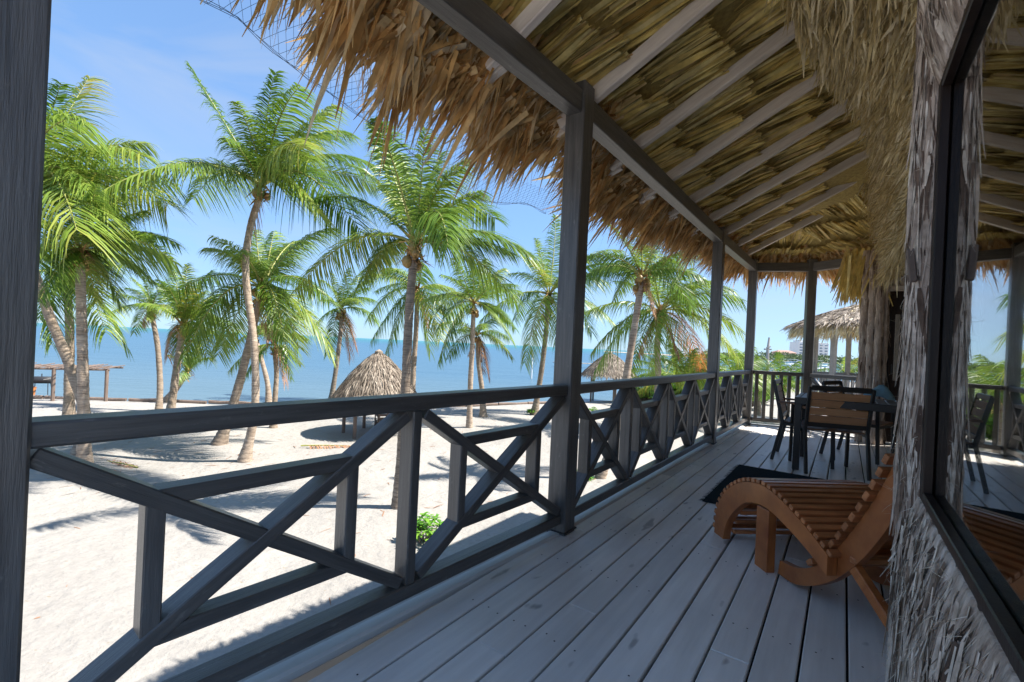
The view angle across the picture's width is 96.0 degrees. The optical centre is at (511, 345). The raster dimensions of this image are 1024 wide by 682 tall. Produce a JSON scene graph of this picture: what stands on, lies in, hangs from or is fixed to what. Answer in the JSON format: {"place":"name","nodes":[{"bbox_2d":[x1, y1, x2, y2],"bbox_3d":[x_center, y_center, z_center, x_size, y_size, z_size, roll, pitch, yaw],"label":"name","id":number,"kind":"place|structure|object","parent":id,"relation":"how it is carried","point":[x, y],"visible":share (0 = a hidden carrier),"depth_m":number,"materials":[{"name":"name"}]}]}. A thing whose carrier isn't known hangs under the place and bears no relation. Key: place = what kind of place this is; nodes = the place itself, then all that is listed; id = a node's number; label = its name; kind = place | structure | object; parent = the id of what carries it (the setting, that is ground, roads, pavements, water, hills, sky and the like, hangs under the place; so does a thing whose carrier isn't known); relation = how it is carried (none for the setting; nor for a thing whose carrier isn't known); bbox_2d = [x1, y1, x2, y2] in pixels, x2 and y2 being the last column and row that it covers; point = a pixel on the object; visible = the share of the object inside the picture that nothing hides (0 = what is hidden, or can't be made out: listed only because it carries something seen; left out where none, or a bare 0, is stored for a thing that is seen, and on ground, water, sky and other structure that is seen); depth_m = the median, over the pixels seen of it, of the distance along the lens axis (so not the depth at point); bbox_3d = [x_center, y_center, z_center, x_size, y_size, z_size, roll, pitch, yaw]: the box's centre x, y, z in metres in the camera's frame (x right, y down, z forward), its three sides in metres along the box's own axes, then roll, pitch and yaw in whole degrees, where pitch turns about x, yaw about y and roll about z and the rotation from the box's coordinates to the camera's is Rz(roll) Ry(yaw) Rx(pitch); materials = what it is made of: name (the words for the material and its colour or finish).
{"place":"outdoors","nodes":[
{"label":"outdoors","id":0,"kind":"place"},
{"bbox_2d":[34,323,853,404],"bbox_3d":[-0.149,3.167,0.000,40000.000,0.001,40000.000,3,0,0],"label":"sea","id":1,"kind":"structure","parent":0,"point":[136,377],"depth_m":43.70,"materials":[{"name":"liquid"}]},
{"bbox_2d":[37,0,858,358],"label":"sky","id":2,"kind":"structure","parent":0,"point":[142,48],"materials":[{"name":"blue"}]},
{"bbox_2d":[20,382,895,681],"bbox_3d":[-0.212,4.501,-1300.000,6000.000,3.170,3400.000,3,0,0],"label":"sand beach","id":3,"kind":"structure","parent":0,"point":[82,620],"depth_m":7.20,"materials":[{"name":"beige sand"}]},
{"bbox_2d":[34,374,50,394],"bbox_3d":[-20.096,1.661,19.680,0.720,0.892,0.413,3,0,-25],"label":"barrel grill","id":4,"kind":"object","parent":3,"relation":"on","point":[43,379],"visible":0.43,"depth_m":19.62,"materials":[{"name":"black metal"}]},
{"bbox_2d":[34,362,124,400],"bbox_3d":[-18.239,1.586,19.017,3.247,1.614,2.828,3,0,-23],"label":"stick pergola","id":5,"kind":"object","parent":3,"relation":"on","point":[94,367],"visible":0.55,"depth_m":18.56,"materials":[{"name":"wood"}]},
{"bbox_2d":[36,236,157,414],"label":"coconut palm","id":6,"kind":"object","parent":3,"relation":"on","point":[69,404],"visible":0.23,"depth_m":12.61,"materials":[{"name":"green plant"}]},
{"bbox_2d":[37,183,188,462],"bbox_3d":[-8.224,-0.224,9.324,2.619,6.045,4.034,3,0,-38],"label":"coconut palm","id":7,"kind":"object","parent":3,"relation":"on","point":[81,256],"visible":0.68,"depth_m":8.77,"materials":[{"name":"green plant"}]},
{"bbox_2d":[38,75,192,455],"bbox_3d":[-9.989,-1.990,9.581,7.731,9.447,5.086,3,0,33],"label":"coconut palm","id":8,"kind":"object","parent":3,"relation":"on","point":[68,175],"visible":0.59,"depth_m":9.22,"materials":[{"name":"green plant"}]},
{"bbox_2d":[109,460,138,467],"bbox_3d":[-8.690,2.800,10.145,1.425,0.509,0.506,3,0,21],"label":"fallen frond","id":9,"kind":"object","parent":3,"relation":"on","point":[127,465],"visible":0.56,"depth_m":10.00,"materials":[{"name":"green plant"}]},
{"bbox_2d":[106,277,179,408],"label":"coconut palm","id":10,"kind":"object","parent":3,"relation":"on","point":[152,317],"visible":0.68,"depth_m":16.89,"materials":[{"name":"green plant"}]},
{"bbox_2d":[163,345,212,402],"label":"coconut palm","id":11,"kind":"object","parent":3,"relation":"on","point":[183,378],"visible":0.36,"depth_m":19.27,"materials":[{"name":"green plant"}]},
{"bbox_2d":[134,263,246,408],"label":"coconut palm","id":12,"kind":"object","parent":3,"relation":"on","point":[183,310],"visible":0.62,"depth_m":14.29,"materials":[{"name":"green plant"}]},
{"bbox_2d":[82,61,382,462],"bbox_3d":[-5.611,-1.541,10.290,6.254,9.023,4.734,3,0,0],"label":"coconut palm","id":13,"kind":"object","parent":3,"relation":"on","point":[267,166],"visible":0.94,"depth_m":9.66,"materials":[{"name":"green plant"}]},
{"bbox_2d":[232,319,271,401],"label":"coconut palm","id":14,"kind":"object","parent":3,"relation":"on","point":[268,395],"visible":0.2,"depth_m":20.36,"materials":[{"name":"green plant"}]},
{"bbox_2d":[170,228,346,445],"bbox_3d":[-6.321,-0.225,12.018,5.291,6.338,3.668,3,0,43],"label":"coconut palm","id":15,"kind":"object","parent":3,"relation":"on","point":[264,272],"visible":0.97,"depth_m":11.88,"materials":[{"name":"green plant"}]},
{"bbox_2d":[226,315,311,427],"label":"coconut palm","id":16,"kind":"object","parent":3,"relation":"on","point":[277,363],"visible":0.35,"depth_m":14.97,"materials":[{"name":"green plant"}]},
{"bbox_2d":[33,395,546,406],"bbox_3d":[-12.681,2.473,20.511,35.514,0.215,3.118,3,0,-16],"label":"timber edging","id":17,"kind":"object","parent":3,"relation":"on","point":[201,402],"visible":0.37,"depth_m":19.65,"materials":[{"name":"brown wood"}]},
{"bbox_2d":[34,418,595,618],"bbox_3d":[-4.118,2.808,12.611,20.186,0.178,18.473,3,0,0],"label":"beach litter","id":18,"kind":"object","parent":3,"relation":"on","point":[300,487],"visible":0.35,"depth_m":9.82,"materials":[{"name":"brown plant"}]},
{"bbox_2d":[301,445,349,448],"bbox_3d":[-4.973,2.961,12.683,1.555,0.454,0.664,3,0,0],"label":"fallen frond","id":19,"kind":"object","parent":3,"relation":"on","point":[328,446],"visible":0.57,"depth_m":12.59,"materials":[{"name":"brown plant"}]},
{"bbox_2d":[297,268,381,397],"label":"coconut palm","id":20,"kind":"object","parent":3,"relation":"on","point":[342,301],"visible":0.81,"depth_m":22.46,"materials":[{"name":"green plant"}]},
{"bbox_2d":[330,349,416,438],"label":"palapa","id":21,"kind":"structure","parent":3,"relation":"on","point":[377,372],"depth_m":14.12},
{"bbox_2d":[374,414,386,425],"bbox_3d":[-4.262,2.424,15.469,0.609,0.857,0.864,3,0,-26],"label":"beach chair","id":22,"kind":"object","parent":3,"relation":"on","point":[379,419],"visible":0.23,"depth_m":15.19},
{"bbox_2d":[353,262,457,389],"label":"coconut palm","id":23,"kind":"object","parent":3,"relation":"on","point":[420,294],"visible":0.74,"depth_m":18.71,"materials":[{"name":"green plant"}]},
{"bbox_2d":[286,116,545,509],"bbox_3d":[-1.803,-0.502,8.374,4.862,7.349,3.552,3,0,0],"label":"coconut palm","id":24,"kind":"object","parent":3,"relation":"on","point":[423,217],"visible":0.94,"depth_m":8.24,"materials":[{"name":"green plant"}]},
{"bbox_2d":[416,511,442,543],"bbox_3d":[-1.323,2.806,7.015,0.681,0.480,0.668,3,0,0],"label":"leafy shrub","id":25,"kind":"object","parent":3,"relation":"on","point":[422,527],"visible":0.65,"depth_m":7.00,"materials":[{"name":"green plant"}]},
{"bbox_2d":[417,253,523,427],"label":"coconut palm","id":26,"kind":"object","parent":3,"relation":"on","point":[472,309],"visible":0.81,"depth_m":16.01,"materials":[{"name":"green plant"}]},
{"bbox_2d":[443,318,514,417],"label":"coconut palm","id":27,"kind":"object","parent":3,"relation":"on","point":[479,343],"visible":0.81,"depth_m":19.30,"materials":[{"name":"green plant"}]},
{"bbox_2d":[479,213,626,415],"bbox_3d":[1.812,-1.299,20.558,6.419,9.851,4.837,3,0,19],"label":"coconut palm","id":28,"kind":"object","parent":3,"relation":"on","point":[547,278],"visible":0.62,"depth_m":20.16,"materials":[{"name":"green plant"}]},
{"bbox_2d":[238,423,895,681],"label":"veranda deck","id":29,"kind":"structure","parent":3,"relation":"on","point":[653,577],"depth_m":2.04,"materials":[{"name":"grey wood"}]},
{"bbox_2d":[0,0,51,681],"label":"veranda post","id":30,"kind":"object","parent":29,"relation":"on","point":[25,25],"visible":1,"depth_m":1.03,"materials":[{"name":"grey paint"}]},
{"bbox_2d":[547,79,594,535],"bbox_3d":[0.367,-0.180,2.901,0.152,2.895,0.152,3,0,36],"label":"veranda post","id":31,"kind":"object","parent":29,"relation":"on","point":[571,300],"visible":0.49,"depth_m":2.85,"materials":[{"name":"grey paint"}]},
{"bbox_2d":[30,384,567,681],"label":"railing","id":32,"kind":"object","parent":31,"relation":"attached to","point":[188,607],"visible":0.98,"depth_m":1.56,"materials":[{"name":"grey paint"}]},
{"bbox_2d":[575,372,715,515],"bbox_3d":[1.457,0.727,4.439,0.100,0.855,3.670,3,0,36],"label":"railing","id":33,"kind":"object","parent":31,"relation":"attached to","point":[663,422],"visible":0.94,"depth_m":3.83,"materials":[{"name":"grey paint"}]},
{"bbox_2d":[704,226,725,444],"bbox_3d":[2.628,-0.074,5.978,0.148,2.895,0.148,3,0,36],"label":"veranda post","id":34,"kind":"object","parent":29,"relation":"on","point":[716,303],"visible":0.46,"depth_m":5.92,"materials":[{"name":"grey paint"}]},
{"bbox_2d":[742,259,758,424],"bbox_3d":[4.047,-0.007,7.839,0.148,2.895,0.148,3,0,36],"label":"veranda post","id":35,"kind":"object","parent":29,"relation":"on","point":[751,320],"visible":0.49,"depth_m":7.78,"materials":[{"name":"grey paint"}]},
{"bbox_2d":[716,370,750,436],"bbox_3d":[3.297,0.814,6.908,0.100,0.855,2.191,3,0,37],"label":"railing","id":36,"kind":"object","parent":35,"relation":"attached to","point":[732,399],"visible":0.86,"depth_m":6.78,"materials":[{"name":"grey paint"}]},
{"bbox_2d":[751,370,802,422],"bbox_3d":[4.426,0.867,7.720,0.733,0.855,0.100,3,0,16],"label":"railing","id":37,"kind":"object","parent":35,"relation":"attached to","point":[789,375],"visible":0.79,"depth_m":7.72,"materials":[{"name":"grey paint"}]},
{"bbox_2d":[700,464,820,508],"bbox_3d":[2.262,1.250,3.985,0.875,0.008,1.544,3,0,36],"label":"dark rug","id":38,"kind":"object","parent":29,"relation":"on","point":[736,473],"visible":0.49,"depth_m":4.42,"materials":[{"name":"black fabric"}]},
{"bbox_2d":[770,379,835,468],"bbox_3d":[3.335,0.862,5.262,0.608,0.897,0.582,3,0,36],"label":"dining chair","id":39,"kind":"object","parent":29,"relation":"on","point":[781,401],"visible":0.54,"depth_m":5.18,"materials":[{"name":"brown metal"}]},
{"bbox_2d":[713,453,894,630],"bbox_3d":[1.691,0.833,2.342,0.624,0.797,1.393,3,0,-4],"label":"chaise longue","id":40,"kind":"object","parent":29,"relation":"on","point":[838,530],"visible":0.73,"depth_m":2.26,"materials":[{"name":"brown wood"}]},
{"bbox_2d":[800,259,817,414],"bbox_3d":[4.886,0.033,7.601,0.148,2.895,0.148,3,0,16],"label":"veranda post","id":41,"kind":"object","parent":29,"relation":"on","point":[809,323],"visible":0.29,"depth_m":7.54,"materials":[{"name":"grey paint"}]},
{"bbox_2d":[200,0,877,299],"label":"thatched veranda roof","id":42,"kind":"structure","parent":41,"relation":"on","point":[710,117],"depth_m":3.17,"materials":[{"name":"brown plant"}]},
{"bbox_2d":[200,0,559,213],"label":"eave netting","id":43,"kind":"object","parent":42,"relation":"attached to","point":[294,67],"visible":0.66,"depth_m":2.55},
{"bbox_2d":[764,0,917,309],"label":"thatch skirt","id":44,"kind":"object","parent":42,"relation":"hanging from","point":[863,52],"visible":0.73,"depth_m":3.03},
{"bbox_2d":[810,373,856,416],"bbox_3d":[5.060,0.897,7.179,0.100,0.855,0.807,3,0,-27],"label":"railing","id":45,"kind":"object","parent":41,"relation":"attached to","point":[814,380],"visible":0.15,"depth_m":7.25,"materials":[{"name":"grey paint"}]},
{"bbox_2d":[788,385,875,480],"bbox_3d":[3.308,0.861,4.810,0.582,0.897,0.608,3,0,17],"label":"dining chair","id":46,"kind":"object","parent":29,"relation":"on","point":[848,422],"visible":0.85,"depth_m":4.59,"materials":[{"name":"brown wood"}]},
{"bbox_2d":[792,392,897,469],"bbox_3d":[3.793,0.954,4.694,1.530,0.751,0.860,3,0,36],"label":"dining table","id":47,"kind":"object","parent":29,"relation":"on","point":[883,405],"visible":0.32,"depth_m":4.76,"materials":[{"name":"brown metal"}]},
{"bbox_2d":[863,385,894,399],"bbox_3d":[3.829,0.481,4.807,0.260,0.149,0.200,3,0,36],"label":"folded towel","id":48,"kind":"object","parent":47,"relation":"on","point":[883,391],"visible":0.7,"depth_m":4.74,"materials":[{"name":"blue fabric"}]},
{"bbox_2d":[819,380,894,464],"bbox_3d":[4.185,0.902,5.580,0.582,0.897,0.609,3,0,-36],"label":"dining chair","id":49,"kind":"object","parent":29,"relation":"on","point":[877,424],"visible":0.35,"depth_m":5.50,"materials":[{"name":"brown metal"}]},
{"bbox_2d":[853,249,891,444],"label":"bark column","id":50,"kind":"structure","parent":29,"relation":"on","point":[874,325],"depth_m":6.49,"materials":[{"name":"wood"}]},
{"bbox_2d":[883,273,904,443],"bbox_3d":[5.878,-0.549,6.263,1.370,3.950,0.382,3,0,36],"label":"door wall","id":51,"kind":"structure","parent":29,"relation":"on","point":[896,309],"depth_m":6.65,"materials":[{"name":"brown wood"}]},
{"bbox_2d":[885,291,903,442],"bbox_3d":[5.654,0.137,6.588,0.680,2.560,0.081,3,0,36],"label":"door leaf","id":52,"kind":"structure","parent":51,"relation":"in","point":[897,297],"depth_m":6.69,"materials":[{"name":"brown wood"}]},
{"bbox_2d":[875,0,1019,681],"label":"bark clad bay","id":53,"kind":"object","parent":29,"relation":"on","point":[939,627],"visible":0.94,"depth_m":1.36,"materials":[{"name":"grey wood"}]},
{"bbox_2d":[919,0,1023,681],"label":"bay window","id":54,"kind":"structure","parent":53,"relation":"attached to","point":[971,493],"depth_m":0.97,"materials":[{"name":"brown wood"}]},
{"bbox_2d":[581,352,636,401],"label":"palapa","id":55,"kind":"structure","parent":3,"relation":"on","point":[611,372],"depth_m":26.52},
{"bbox_2d":[638,386,653,401],"bbox_3d":[8.108,2.707,27.031,2.640,1.596,2.691,3,0,0],"label":"leafy shrub","id":56,"kind":"object","parent":3,"relation":"on","point":[645,398],"visible":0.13,"depth_m":26.46,"materials":[{"name":"green plant"}]},
{"bbox_2d":[586,223,709,478],"bbox_3d":[3.222,0.021,10.789,3.517,6.756,2.534,3,0,6],"label":"coconut palm","id":57,"kind":"object","parent":3,"relation":"on","point":[642,285],"visible":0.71,"depth_m":10.66,"materials":[{"name":"green plant"}]},
{"bbox_2d":[584,247,746,392],"bbox_3d":[5.790,0.136,17.539,6.432,7.312,4.548,3,0,0],"label":"coconut palm","id":58,"kind":"object","parent":3,"relation":"on","point":[657,326],"visible":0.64,"depth_m":17.37,"materials":[{"name":"green plant"}]},
{"bbox_2d":[631,354,700,394],"bbox_3d":[8.308,2.007,24.067,4.412,3.343,3.877,3,0,17],"label":"leafy shrub","id":59,"kind":"object","parent":3,"relation":"on","point":[662,370],"visible":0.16,"depth_m":24.41,"materials":[{"name":"green plant"}]},
{"bbox_2d":[650,383,681,401],"bbox_3d":[8.548,2.569,24.097,2.799,1.918,2.792,3,0,0],"label":"leafy shrub","id":60,"kind":"object","parent":3,"relation":"on","point":[674,388],"visible":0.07,"depth_m":23.51,"materials":[{"name":"green plant"}]},
{"bbox_2d":[637,343,734,398],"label":"coconut palm","id":61,"kind":"object","parent":3,"relation":"on","point":[691,367],"visible":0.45,"depth_m":18.60,"materials":[{"name":"green plant"}]},
{"bbox_2d":[672,355,753,400],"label":"coconut palm","id":62,"kind":"object","parent":3,"relation":"on","point":[702,381],"visible":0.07,"depth_m":22.19,"materials":[{"name":"green plant"}]},
{"bbox_2d":[699,347,791,397],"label":"coconut palm","id":63,"kind":"object","parent":3,"relation":"on","point":[735,366],"visible":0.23,"depth_m":19.80,"materials":[{"name":"green plant"}]},
{"bbox_2d":[764,337,771,363],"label":"channel marker pole","id":64,"kind":"object","parent":3,"relation":"on","point":[767,349],"visible":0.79,"depth_m":47.90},
{"bbox_2d":[741,354,795,415],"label":"coconut palm","id":65,"kind":"object","parent":3,"relation":"on","point":[759,402],"visible":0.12,"depth_m":23.59,"materials":[{"name":"green plant"}]},
{"bbox_2d":[752,351,823,418],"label":"coconut palm","id":66,"kind":"object","parent":3,"relation":"on","point":[794,365],"visible":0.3,"depth_m":20.74,"materials":[{"name":"green plant"}]},
{"bbox_2d":[817,357,857,380],"bbox_3d":[19.029,2.439,26.207,3.092,3.554,2.104,3,0,0],"label":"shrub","id":67,"kind":"object","parent":3,"relation":"on","point":[855,368],"visible":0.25,"depth_m":26.14,"materials":[{"name":"green plant"}]},
{"bbox_2d":[604,351,840,363],"bbox_3d":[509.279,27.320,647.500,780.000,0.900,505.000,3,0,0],"label":"shore","id":68,"kind":"structure","parent":0,"point":[686,356],"depth_m":556.62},
{"bbox_2d":[687,351,857,363],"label":"treeline","id":69,"kind":"object","parent":68,"relation":"on","point":[821,357],"visible":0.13,"depth_m":430.12,"materials":[{"name":"green plant"}]},
{"bbox_2d":[772,350,795,355],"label":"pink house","id":70,"kind":"structure","parent":0,"point":[786,351],"depth_m":516.12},
{"bbox_2d":[789,340,828,359],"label":"white hotel","id":71,"kind":"structure","parent":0,"point":[796,347],"depth_m":551.00,"materials":[{"name":"white concrete"}]},
{"bbox_2d":[779,303,890,442],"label":"thatched pavilion","id":72,"kind":"structure","parent":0,"point":[833,325],"depth_m":13.65,"materials":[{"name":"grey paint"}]}
]}

